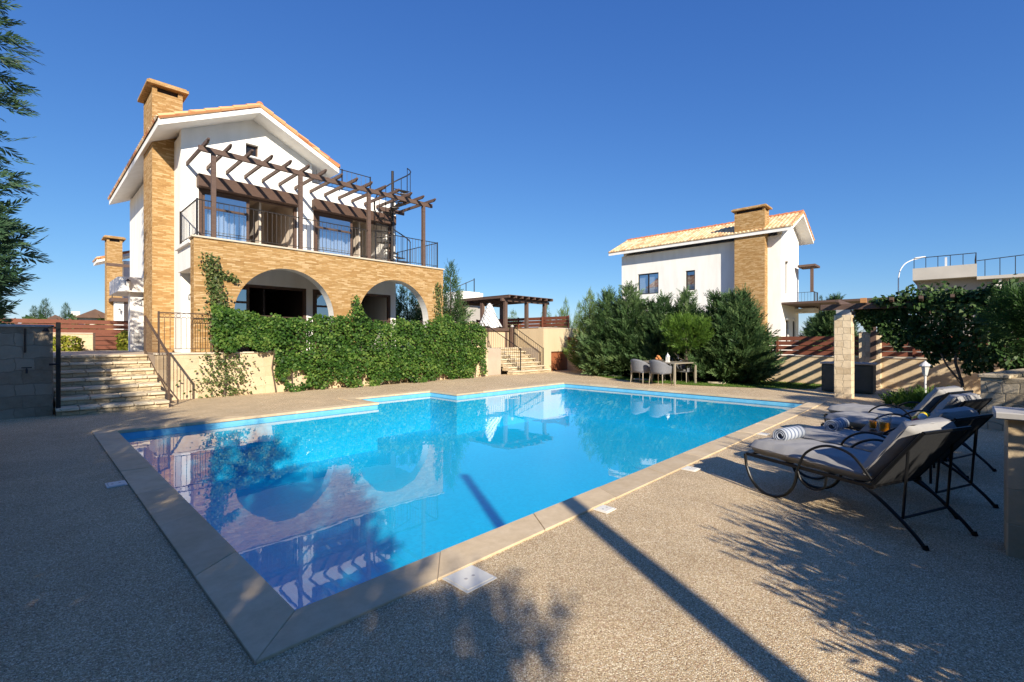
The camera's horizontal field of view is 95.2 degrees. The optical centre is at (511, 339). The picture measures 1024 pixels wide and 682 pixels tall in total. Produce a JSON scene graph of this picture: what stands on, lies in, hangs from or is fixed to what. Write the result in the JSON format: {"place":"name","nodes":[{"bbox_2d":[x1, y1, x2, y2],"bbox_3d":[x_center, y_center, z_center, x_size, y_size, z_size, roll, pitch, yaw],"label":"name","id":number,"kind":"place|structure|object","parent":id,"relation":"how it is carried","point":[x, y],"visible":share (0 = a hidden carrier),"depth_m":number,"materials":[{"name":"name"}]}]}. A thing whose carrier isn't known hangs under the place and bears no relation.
{"place":"outdoors","nodes":[
{"label":"outdoors","id":0,"kind":"place"},
{"bbox_2d":[53,345,557,412],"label":"terrace","id":1,"kind":"structure","parent":0,"point":[494,362],"depth_m":16.36,"materials":[{"name":"beige stone"}]},
{"bbox_2d":[3,318,127,350],"bbox_3d":[-16.638,-0.170,14.677,0.330,1.100,8.120,0,0,44],"label":"boundary fence","id":2,"kind":"object","parent":1,"relation":"on","point":[98,337],"visible":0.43,"depth_m":16.48,"materials":[{"name":"wood"}]},
{"bbox_2d":[53,335,85,351],"bbox_3d":[-14.671,0.136,15.357,1.027,0.692,1.015,0,0,44],"label":"clipped shrub","id":3,"kind":"object","parent":1,"relation":"on","point":[68,341],"visible":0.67,"depth_m":15.22,"materials":[{"name":"green plant"}]},
{"bbox_2d":[92,235,129,329],"bbox_3d":[-24.764,-2.175,31.498,12.625,7.350,5.564,0,0,44],"label":"villa","id":4,"kind":"object","parent":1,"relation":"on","point":[116,308],"visible":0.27,"depth_m":26.43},
{"bbox_2d":[113,330,127,350],"bbox_3d":[-13.741,0.055,16.608,0.663,0.818,0.630,0,0,44],"label":"clipped shrub","id":5,"kind":"object","parent":1,"relation":"on","point":[122,341],"visible":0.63,"depth_m":16.43,"materials":[{"name":"green plant"}]},
{"bbox_2d":[107,78,444,352],"bbox_3d":[-10.144,-3.655,18.918,12.703,8.190,9.210,0,0,44],"label":"villa","id":6,"kind":"object","parent":1,"relation":"on","point":[258,209],"visible":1,"depth_m":14.88,"materials":[{"name":"tile"}]},
{"bbox_2d":[175,252,264,397],"bbox_3d":[-7.719,-0.346,12.399,0.630,4.054,2.057,0,0,44],"label":"climbing vine","id":7,"kind":"object","parent":6,"relation":"attached to","point":[215,293],"visible":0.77,"depth_m":12.35,"materials":[{"name":"green plant"}]},
{"bbox_2d":[199,188,296,248],"bbox_3d":[-8.457,-3.640,15.119,0.120,1.920,2.880,0,0,44],"label":"balcony door","id":8,"kind":"structure","parent":6,"relation":"in","point":[233,221],"depth_m":14.68,"materials":[{"name":"brown glass"}]},
{"bbox_2d":[244,144,260,159],"bbox_3d":[-8.429,-6.085,15.134,0.220,0.430,0.480,0,0,44],"label":"window","id":9,"kind":"structure","parent":6,"relation":"in","point":[248,147],"depth_m":15.18,"materials":[{"name":"glass"}]},
{"bbox_2d":[234,284,305,350],"bbox_3d":[-8.373,-0.700,15.205,0.120,2.160,3.280,0,0,44],"label":"porch door","id":10,"kind":"structure","parent":6,"relation":"in","point":[242,302],"depth_m":15.05,"materials":[{"name":"black glass"}]},
{"bbox_2d":[313,289,389,347],"bbox_3d":[-6.000,-0.700,17.668,0.120,2.160,3.120,0,0,44],"label":"porch door","id":11,"kind":"structure","parent":6,"relation":"in","point":[319,304],"depth_m":16.81,"materials":[{"name":"black glass"}]},
{"bbox_2d":[313,210,390,260],"bbox_3d":[-5.983,-3.640,17.686,0.120,1.920,3.130,0,0,44],"label":"balcony door","id":12,"kind":"structure","parent":6,"relation":"in","point":[319,216],"depth_m":17.13,"materials":[{"name":"brown glass"}]},
{"bbox_2d":[432,282,446,334],"bbox_3d":[-2.779,-0.902,17.776,0.231,2.566,0.872,0,0,44],"label":"climbing vine","id":13,"kind":"object","parent":6,"relation":"attached to","point":[437,301],"visible":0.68,"depth_m":17.76,"materials":[{"name":"green plant"}]},
{"bbox_2d":[396,284,422,346],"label":"conifer tree","id":14,"kind":"object","parent":1,"relation":"on","point":[415,313],"visible":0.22,"depth_m":20.45,"materials":[{"name":"green plant"}]},
{"bbox_2d":[443,258,475,344],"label":"conifer tree","id":15,"kind":"object","parent":1,"relation":"on","point":[461,312],"visible":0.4,"depth_m":20.93,"materials":[{"name":"green plant"}]},
{"bbox_2d":[469,327,509,347],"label":"counter wall","id":16,"kind":"structure","parent":1,"relation":"on","point":[499,340],"depth_m":22.69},
{"bbox_2d":[480,302,501,327],"bbox_3d":[-1.103,-0.735,23.212,1.168,2.230,1.168,0,0,21],"label":"parasol","id":17,"kind":"object","parent":1,"relation":"on","point":[489,318],"visible":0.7,"depth_m":22.94,"materials":[{"name":"fabric"}]},
{"bbox_2d":[460,294,552,346],"bbox_3d":[-0.401,-0.907,25.347,4.050,2.575,3.650,0,0,44],"label":"timber pergola","id":18,"kind":"object","parent":1,"relation":"on","point":[502,302],"visible":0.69,"depth_m":24.26,"materials":[{"name":"brown wood"}]},
{"bbox_2d":[510,325,513,346],"bbox_3d":[0.011,-0.065,23.013,0.180,1.330,0.180,0,0,44],"label":"newel post","id":19,"kind":"object","parent":1,"relation":"on","point":[512,333],"visible":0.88,"depth_m":22.95,"materials":[{"name":"wood"}]},
{"bbox_2d":[476,315,568,328],"bbox_3d":[0.372,-0.860,26.328,7.070,0.760,0.095,0,0,44],"label":"terrace fence","id":20,"kind":"object","parent":1,"relation":"on","point":[556,321],"visible":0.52,"depth_m":25.23,"materials":[{"name":"brown wood"}]},
{"bbox_2d":[515,327,576,370],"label":"parapet wall","id":21,"kind":"structure","parent":1,"relation":"on","point":[550,341],"depth_m":22.49,"materials":[{"name":"paint"}]},
{"bbox_2d":[551,351,566,370],"bbox_3d":[2.359,1.050,22.914,0.080,0.940,1.595,0,0,44],"label":"door","id":22,"kind":"structure","parent":21,"relation":"in","point":[558,359],"depth_m":22.82,"materials":[{"name":"wood"}]},
{"bbox_2d":[54,346,923,407],"bbox_3d":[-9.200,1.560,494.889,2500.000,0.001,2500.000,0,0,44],"label":"ground","id":23,"kind":"structure","parent":0,"point":[883,356],"depth_m":52.37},
{"bbox_2d":[29,305,39,317],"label":"cypress tree","id":24,"kind":"object","parent":23,"relation":"on","point":[33,312],"visible":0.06,"depth_m":59.70,"materials":[{"name":"green plant"}]},
{"bbox_2d":[35,299,53,317],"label":"cypress tree","id":25,"kind":"object","parent":23,"relation":"on","point":[44,313],"visible":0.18,"depth_m":59.93,"materials":[{"name":"green plant"}]},
{"bbox_2d":[2,313,104,328],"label":"trees","id":26,"kind":"object","parent":23,"relation":"on","point":[71,316],"visible":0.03,"depth_m":55.34,"materials":[{"name":"green plant"}]},
{"bbox_2d":[47,315,63,323],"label":"house","id":27,"kind":"structure","parent":23,"relation":"on","point":[55,317],"depth_m":58.35,"materials":[{"name":"brown tile"}]},
{"bbox_2d":[59,302,70,318],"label":"cypress tree","id":28,"kind":"object","parent":23,"relation":"on","point":[64,307],"visible":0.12,"depth_m":59.84,"materials":[{"name":"green plant"}]},
{"bbox_2d":[71,311,79,315],"bbox_3d":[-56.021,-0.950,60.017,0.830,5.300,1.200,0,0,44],"label":"house","id":29,"kind":"structure","parent":23,"relation":"on","point":[76,313],"depth_m":59.73,"materials":[{"name":"white paint"}]},
{"bbox_2d":[75,309,104,328],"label":"house","id":30,"kind":"structure","parent":23,"relation":"on","point":[94,314],"depth_m":57.91,"materials":[{"name":"brown tile"}]},
{"bbox_2d":[415,278,484,322],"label":"house","id":31,"kind":"structure","parent":23,"relation":"on","point":[476,312],"depth_m":42.15,"materials":[{"name":"paint"}]},
{"bbox_2d":[508,309,521,327],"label":"conifer tree","id":32,"kind":"object","parent":23,"relation":"on","point":[512,315],"visible":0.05,"depth_m":32.44,"materials":[{"name":"green plant"}]},
{"bbox_2d":[554,307,565,326],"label":"conifer tree","id":33,"kind":"object","parent":23,"relation":"on","point":[561,311],"visible":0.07,"depth_m":29.99,"materials":[{"name":"green plant"}]},
{"bbox_2d":[559,297,573,327],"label":"conifer tree","id":34,"kind":"object","parent":23,"relation":"on","point":[565,302],"visible":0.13,"depth_m":32.47,"materials":[{"name":"green plant"}]},
{"bbox_2d":[571,302,586,332],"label":"conifer tree","id":35,"kind":"object","parent":23,"relation":"on","point":[575,319],"visible":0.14,"depth_m":32.17,"materials":[{"name":"green plant"}]},
{"bbox_2d":[608,204,886,354],"bbox_3d":[15.392,-3.010,30.448,15.683,9.020,8.788,0,0,44],"label":"villa","id":36,"kind":"object","parent":23,"relation":"on","point":[755,248],"visible":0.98,"depth_m":27.78,"materials":[{"name":"paint"}]},
{"bbox_2d":[638,272,657,294],"bbox_3d":[9.203,-3.755,31.459,1.500,1.390,0.080,0,0,44],"label":"window","id":37,"kind":"structure","parent":36,"relation":"in","point":[649,281],"depth_m":31.44,"materials":[{"name":"glass"}]},
{"bbox_2d":[686,270,694,289],"bbox_3d":[11.277,-3.725,29.461,0.600,1.250,0.080,0,0,44],"label":"window","id":38,"kind":"structure","parent":36,"relation":"in","point":[690,275],"depth_m":29.47,"materials":[{"name":"glass"}]},
{"bbox_2d":[785,259,789,293],"bbox_3d":[15.567,-3.560,26.591,0.280,1.920,0.520,0,0,44],"label":"window","id":39,"kind":"structure","parent":36,"relation":"in","point":[786,260],"depth_m":26.77,"materials":[{"name":"metal"}]},
{"bbox_2d":[799,315,818,350],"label":"conifer tree","id":40,"kind":"object","parent":23,"relation":"on","point":[805,332],"visible":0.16,"depth_m":42.85,"materials":[{"name":"green plant"}]},
{"bbox_2d":[805,292,862,355],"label":"conifer tree","id":41,"kind":"object","parent":23,"relation":"on","point":[823,325],"visible":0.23,"depth_m":37.29,"materials":[{"name":"green plant"}]},
{"bbox_2d":[898,256,925,291],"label":"street lamp","id":42,"kind":"object","parent":23,"relation":"on","point":[902,267],"visible":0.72,"depth_m":44.96,"materials":[{"name":"white metal"}]},
{"bbox_2d":[913,252,1023,352],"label":"concrete building","id":43,"kind":"structure","parent":23,"relation":"on","point":[961,276],"depth_m":41.82,"materials":[{"name":"white concrete"}]},
{"bbox_2d":[0,370,1023,681],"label":"pool deck","id":44,"kind":"structure","parent":0,"point":[718,566],"depth_m":2.83,"materials":[{"name":"beige concrete"}]},
{"bbox_2d":[0,0,51,323],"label":"conifer tree","id":45,"kind":"object","parent":44,"relation":"on","point":[8,226],"visible":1,"depth_m":9.70,"materials":[{"name":"green plant"}]},
{"bbox_2d":[0,324,53,419],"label":"stone wall","id":46,"kind":"structure","parent":44,"relation":"on","point":[23,394],"depth_m":8.98,"materials":[{"name":"stone"}]},
{"bbox_2d":[21,328,31,372],"bbox_3d":[-9.271,0.212,8.923,0.128,0.864,0.117,0,0,2],"label":"garden tap","id":47,"kind":"object","parent":46,"relation":"attached to","point":[26,370],"visible":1,"depth_m":8.94,"materials":[{"name":"metal"}]},
{"bbox_2d":[42,322,60,407],"bbox_3d":[-8.969,0.580,9.106,0.114,1.840,0.260,0,0,44],"label":"outdoor shower","id":48,"kind":"object","parent":44,"relation":"on","point":[58,364],"visible":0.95,"depth_m":9.15,"materials":[{"name":"metal"}]},
{"bbox_2d":[53,354,169,416],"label":"stone steps","id":49,"kind":"structure","parent":44,"relation":"on","point":[145,389],"depth_m":10.46,"materials":[{"name":"beige stone"}]},
{"bbox_2d":[144,315,169,399],"bbox_3d":[-8.735,0.345,11.472,3.040,1.990,0.055,0,0,44],"label":"stair railing","id":50,"kind":"object","parent":49,"relation":"on","point":[166,383],"visible":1,"depth_m":11.15,"materials":[{"name":"brown metal"}]},
{"bbox_2d":[105,480,127,487],"bbox_3d":[-4.098,1.492,4.841,0.220,0.013,0.165,0,0,44],"label":"skimmer lid","id":51,"kind":"object","parent":44,"relation":"on","point":[116,484],"visible":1,"depth_m":4.82,"materials":[{"name":"plastic"}]},
{"bbox_2d":[153,348,488,399],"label":"retaining wall","id":52,"kind":"structure","parent":44,"relation":"on","point":[183,367],"depth_m":12.59,"materials":[{"name":"paint"}]},
{"bbox_2d":[158,311,273,352],"bbox_3d":[-7.760,-0.185,12.441,0.040,1.030,2.690,0,0,44],"label":"terrace railing","id":53,"kind":"object","parent":52,"relation":"on","point":[159,313],"visible":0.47,"depth_m":11.90,"materials":[{"name":"brown metal"}]},
{"bbox_2d":[208,294,487,391],"bbox_3d":[-4.425,0.085,15.488,1.013,3.118,9.666,0,0,44],"label":"ivy hedge","id":54,"kind":"object","parent":52,"relation":"attached to","point":[267,332],"visible":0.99,"depth_m":14.78,"materials":[{"name":"green plant"}]},
{"bbox_2d":[275,317,484,347],"bbox_3d":[-3.978,-0.175,16.366,0.040,1.010,8.190,0,0,44],"label":"ivy railing","id":55,"kind":"object","parent":52,"relation":"on","point":[393,324],"visible":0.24,"depth_m":16.14,"materials":[{"name":"brown metal"}]},
{"bbox_2d":[129,402,784,609],"bbox_3d":[-0.118,2.068,9.800,8.530,1.064,11.950,0,0,44],"label":"pool shell","id":56,"kind":"object","parent":44,"relation":"in","point":[297,515],"visible":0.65,"depth_m":8.76,"materials":[{"name":"tile"}]},
{"bbox_2d":[120,384,801,441],"bbox_3d":[-0.118,1.619,9.800,8.530,0.163,11.950,0,0,44],"label":"pool waterline band","id":57,"kind":"object","parent":56,"relation":"attached to","point":[179,431],"visible":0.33,"depth_m":9.65,"materials":[{"name":"tile"}]},
{"bbox_2d":[91,382,825,664],"bbox_3d":[-0.118,1.509,9.800,9.070,0.052,12.490,0,0,44],"label":"pool coping","id":58,"kind":"object","parent":44,"relation":"on","point":[263,619],"visible":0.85,"depth_m":3.37,"materials":[{"name":"stone"}]},
{"bbox_2d":[442,565,496,593],"bbox_3d":[-0.265,1.492,2.928,0.245,0.013,0.250,0,0,44],"label":"skimmer lid","id":59,"kind":"object","parent":44,"relation":"on","point":[469,579],"visible":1,"depth_m":2.91,"materials":[{"name":"plastic"}]},
{"bbox_2d":[501,347,549,374],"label":"stone steps","id":60,"kind":"structure","parent":44,"relation":"on","point":[512,369],"depth_m":21.06,"materials":[{"name":"beige stone"}]},
{"bbox_2d":[487,326,520,370],"bbox_3d":[-0.371,0.375,20.909,2.090,2.050,0.040,0,0,44],"label":"stair railing","id":61,"kind":"object","parent":60,"relation":"on","point":[488,327],"visible":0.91,"depth_m":20.68,"materials":[{"name":"metal"}]},
{"bbox_2d":[514,326,543,368],"bbox_3d":[0.771,0.375,22.239,1.890,2.050,0.040,0,0,44],"label":"stair railing","id":62,"kind":"object","parent":60,"relation":"on","point":[526,346],"visible":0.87,"depth_m":22.32,"materials":[{"name":"metal"}]},
{"bbox_2d":[593,505,615,513],"bbox_3d":[0.820,1.492,4.126,0.145,0.013,0.160,0,0,44],"label":"skimmer lid","id":63,"kind":"object","parent":44,"relation":"on","point":[605,509],"visible":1,"depth_m":4.11,"materials":[{"name":"plastic"}]},
{"bbox_2d":[630,359,651,383],"bbox_3d":[4.410,1.079,16.098,0.622,0.845,0.638,0,0,-35],"label":"garden chair","id":64,"kind":"object","parent":44,"relation":"on","point":[639,366],"visible":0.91,"depth_m":15.87,"materials":[{"name":"grey wicker"}]},
{"bbox_2d":[649,360,672,385],"bbox_3d":[4.861,1.079,15.441,0.622,0.845,0.638,0,0,-35],"label":"garden chair","id":65,"kind":"object","parent":44,"relation":"on","point":[659,367],"visible":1,"depth_m":15.23,"materials":[{"name":"grey wicker"}]},
{"bbox_2d":[681,466,700,471],"bbox_3d":[2.069,1.492,5.408,0.165,0.013,0.180,0,0,44],"label":"skimmer lid","id":66,"kind":"object","parent":44,"relation":"on","point":[690,468],"visible":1,"depth_m":5.39,"materials":[{"name":"plastic"}]},
{"bbox_2d":[757,432,769,435],"bbox_3d":[3.984,1.492,7.410,0.145,0.013,0.200,0,0,44],"label":"skimmer lid","id":67,"kind":"object","parent":44,"relation":"on","point":[762,433],"visible":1,"depth_m":7.39,"materials":[{"name":"plastic"}]},
{"bbox_2d":[567,336,1023,392],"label":"garden fence","id":68,"kind":"object","parent":44,"relation":"on","point":[902,370],"visible":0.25,"depth_m":14.53,"materials":[{"name":"wood"}]},
{"bbox_2d":[834,315,853,398],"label":"stone pillar","id":69,"kind":"structure","parent":44,"relation":"on","point":[843,356],"depth_m":11.96,"materials":[{"name":"beige stone"}]},
{"bbox_2d":[820,294,988,358],"bbox_3d":[11.811,-0.207,11.408,6.620,1.615,4.580,0,0,44],"label":"vine pergola","id":70,"kind":"object","parent":69,"relation":"on","point":[840,307],"visible":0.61,"depth_m":12.00,"materials":[{"name":"wood"}]},
{"bbox_2d":[820,361,877,393],"bbox_3d":[9.617,1.065,13.369,1.260,0.830,0.660,0,0,44],"label":"garden cabinet","id":71,"kind":"object","parent":44,"relation":"on","point":[864,377],"visible":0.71,"depth_m":12.97,"materials":[{"name":"metal"}]},
{"bbox_2d":[744,417,978,550],"bbox_3d":[2.954,1.059,4.157,0.680,0.894,1.563,0,0,-22],"label":"sun lounger","id":72,"kind":"object","parent":44,"relation":"on","point":[904,452],"visible":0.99,"depth_m":3.71,"materials":[{"name":"fabric"}]},
{"bbox_2d":[772,425,805,439],"bbox_3d":[2.830,0.957,4.774,0.360,0.128,0.138,0,0,-31],"label":"rolled towel","id":73,"kind":"object","parent":72,"relation":"on","point":[792,432],"visible":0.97,"depth_m":4.71,"materials":[{"name":"white fabric"}]},
{"bbox_2d":[858,332,882,387],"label":"stone pillar","id":74,"kind":"structure","parent":44,"relation":"on","point":[864,346],"depth_m":14.67,"materials":[{"name":"beige stone"}]},
{"bbox_2d":[860,421,934,483],"bbox_3d":[4.448,1.262,5.366,0.640,0.475,0.900,0,0,44],"label":"side table","id":75,"kind":"object","parent":44,"relation":"on","point":[866,428],"visible":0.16,"depth_m":5.28,"materials":[{"name":"wood"}]},
{"bbox_2d":[868,419,877,427],"bbox_3d":[4.130,0.963,5.353,0.089,0.118,0.090,0,0,44],"label":"juice glass","id":76,"kind":"object","parent":75,"relation":"on","point":[872,423],"visible":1,"depth_m":5.33,"materials":[{"name":"orange glass"}]},
{"bbox_2d":[878,419,891,431],"bbox_3d":[4.152,0.923,5.172,0.124,0.198,0.189,0,0,85],"label":"juice jug","id":77,"kind":"object","parent":75,"relation":"on","point":[884,426],"visible":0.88,"depth_m":5.14,"materials":[{"name":"orange glass"}]},
{"bbox_2d":[904,411,929,420],"bbox_3d":[4.730,0.926,5.385,0.330,0.195,0.330,0,0,44],"label":"fruit bowl","id":78,"kind":"object","parent":75,"relation":"on","point":[922,415],"visible":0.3,"depth_m":5.36,"materials":[{"name":"white ceramic"}]},
{"bbox_2d":[799,406,998,518],"bbox_3d":[3.714,1.059,4.735,0.680,0.894,1.563,0,0,-24],"label":"sun lounger","id":79,"kind":"object","parent":44,"relation":"on","point":[961,416],"visible":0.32,"depth_m":4.36,"materials":[{"name":"fabric"}]},
{"bbox_2d":[824,417,849,430],"bbox_3d":[3.676,0.957,5.291,0.360,0.128,0.138,0,0,-37],"label":"rolled towel","id":80,"kind":"object","parent":79,"relation":"on","point":[839,423],"visible":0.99,"depth_m":5.22,"materials":[{"name":"fabric"}]},
{"bbox_2d":[824,385,976,457],"bbox_3d":[5.446,1.059,6.669,0.680,0.894,1.563,0,0,-25],"label":"sun lounger","id":81,"kind":"object","parent":44,"relation":"on","point":[933,398],"visible":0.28,"depth_m":6.29,"materials":[{"name":"fabric"}]},
{"bbox_2d":[821,392,996,478],"bbox_3d":[4.874,1.059,5.869,0.680,0.894,1.563,0,0,-25],"label":"sun lounger","id":82,"kind":"object","parent":44,"relation":"on","point":[858,421],"visible":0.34,"depth_m":5.45,"materials":[{"name":"fabric"}]},
{"bbox_2d":[919,361,930,392],"bbox_3d":[9.545,0.990,10.800,0.220,1.020,0.220,0,0,44],"label":"garden lantern","id":83,"kind":"object","parent":44,"relation":"on","point":[925,365],"visible":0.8,"depth_m":10.78,"materials":[{"name":"white metal"}]},
{"bbox_2d":[878,384,980,412],"bbox_3d":[9.264,1.226,10.106,2.130,0.543,2.330,0,0,44],"label":"shrub","id":84,"kind":"object","parent":44,"relation":"on","point":[903,396],"visible":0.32,"depth_m":10.21,"materials":[{"name":"green plant"}]},
{"bbox_2d":[853,274,1023,389],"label":"tree","id":85,"kind":"object","parent":44,"relation":"on","point":[891,324],"visible":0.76,"depth_m":10.65,"materials":[{"name":"green plant"}]},
{"bbox_2d":[978,368,1023,430],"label":"planter wall","id":86,"kind":"structure","parent":44,"relation":"on","point":[1005,388],"depth_m":7.74,"materials":[{"name":"stone"}]},
{"bbox_2d":[972,279,1023,358],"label":"pine bush","id":87,"kind":"object","parent":86,"relation":"on","point":[1014,320],"visible":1,"depth_m":7.91,"materials":[{"name":"green plant"}]},
{"bbox_2d":[992,406,1023,558],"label":"garden wall","id":88,"kind":"structure","parent":44,"relation":"on","point":[1013,417],"depth_m":3.22,"materials":[{"name":"stone"}]},
{"bbox_2d":[0,0,1023,334],"label":"sky","id":89,"kind":"structure","parent":0,"point":[546,137],"materials":[{"name":"blue"}]},
{"bbox_2d":[372,386,796,411],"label":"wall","id":90,"kind":"structure","parent":0,"point":[567,394],"depth_m":12.46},
{"bbox_2d":[584,371,821,388],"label":"lawn","id":91,"kind":"structure","parent":0,"point":[729,386],"depth_m":15.58,"materials":[{"name":"plant"}]},
{"bbox_2d":[561,286,606,370],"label":"conifer tree","id":92,"kind":"object","parent":91,"relation":"on","point":[575,360],"visible":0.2,"depth_m":21.43,"materials":[{"name":"green plant"}]},
{"bbox_2d":[574,286,630,374],"bbox_3d":[4.032,-0.378,19.777,3.429,3.927,3.335,0,0,14],"label":"conifer tree","id":93,"kind":"object","parent":91,"relation":"on","point":[588,350],"visible":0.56,"depth_m":19.29,"materials":[{"name":"green plant"}]},
{"bbox_2d":[589,280,653,376],"bbox_3d":[4.870,-0.439,19.021,3.022,4.053,3.242,0,0,44],"label":"conifer tree","id":94,"kind":"object","parent":91,"relation":"on","point":[631,302],"visible":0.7,"depth_m":18.55,"materials":[{"name":"green plant"}]},
{"bbox_2d":[615,296,661,377],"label":"conifer tree","id":95,"kind":"object","parent":91,"relation":"on","point":[649,303],"visible":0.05,"depth_m":18.44,"materials":[{"name":"green plant"}]},
{"bbox_2d":[625,290,685,378],"bbox_3d":[5.921,-0.207,18.090,3.032,3.570,3.117,0,0,44],"label":"conifer tree","id":96,"kind":"object","parent":91,"relation":"on","point":[661,304],"visible":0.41,"depth_m":17.76,"materials":[{"name":"green plant"}]},
{"bbox_2d":[631,360,696,385],"bbox_3d":[5.256,1.133,16.293,1.200,0.735,1.840,0,0,-35],"label":"dining table","id":97,"kind":"object","parent":91,"relation":"on","point":[674,363],"visible":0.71,"depth_m":15.65,"materials":[{"name":"beige metal"}]},
{"bbox_2d":[653,355,663,360],"bbox_3d":[5.073,0.649,16.219,0.355,0.228,0.360,0,0,44],"label":"fruit basket","id":98,"kind":"object","parent":97,"relation":"on","point":[658,358],"visible":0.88,"depth_m":16.12,"materials":[{"name":"orange food"}]},
{"bbox_2d":[665,353,669,361],"bbox_3d":[5.339,0.607,16.033,0.157,0.314,0.157,0,0,-23],"label":"table lantern","id":99,"kind":"object","parent":97,"relation":"on","point":[667,356],"visible":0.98,"depth_m":15.99,"materials":[{"name":"white ceramic"}]},
{"bbox_2d":[654,285,705,379],"bbox_3d":[6.520,-0.245,17.623,2.720,3.647,2.918,0,0,-5],"label":"conifer tree","id":100,"kind":"object","parent":91,"relation":"on","point":[684,303],"visible":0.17,"depth_m":17.39,"materials":[{"name":"green plant"}]},
{"bbox_2d":[672,359,693,382],"bbox_3d":[6.081,1.079,16.453,0.622,0.845,0.638,0,0,-35],"label":"garden chair","id":101,"kind":"object","parent":91,"relation":"on","point":[679,368],"visible":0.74,"depth_m":16.28,"materials":[{"name":"grey fabric"}]},
{"bbox_2d":[659,309,715,381],"bbox_3d":[6.101,0.188,16.297,1.960,2.630,1.927,0,0,44],"label":"round pine","id":102,"kind":"object","parent":91,"relation":"on","point":[679,322],"visible":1,"depth_m":16.04,"materials":[{"name":"green plant"}]},
{"bbox_2d":[679,287,742,382],"bbox_3d":[7.190,-0.148,16.817,3.156,3.436,3.007,0,0,-24],"label":"conifer tree","id":103,"kind":"object","parent":91,"relation":"on","point":[702,374],"visible":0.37,"depth_m":16.21,"materials":[{"name":"green plant"}]},
{"bbox_2d":[707,381,725,383],"bbox_3d":[6.937,1.458,15.847,0.630,0.065,0.396,0,0,44],"label":"stepping stone","id":104,"kind":"object","parent":91,"relation":"on","point":[715,382],"visible":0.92,"depth_m":15.76,"materials":[{"name":"beige stone"}]},
{"bbox_2d":[697,288,776,383],"bbox_3d":[7.715,-0.129,16.301,2.871,3.404,3.080,0,0,4],"label":"conifer tree","id":105,"kind":"object","parent":91,"relation":"on","point":[730,296],"visible":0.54,"depth_m":15.69,"materials":[{"name":"green plant"}]},
{"bbox_2d":[700,283,786,383],"bbox_3d":[7.843,-0.207,15.995,2.729,3.570,2.806,0,0,35],"label":"conifer tree","id":106,"kind":"object","parent":91,"relation":"on","point":[757,327],"visible":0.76,"depth_m":15.46,"materials":[{"name":"green plant"}]}
]}

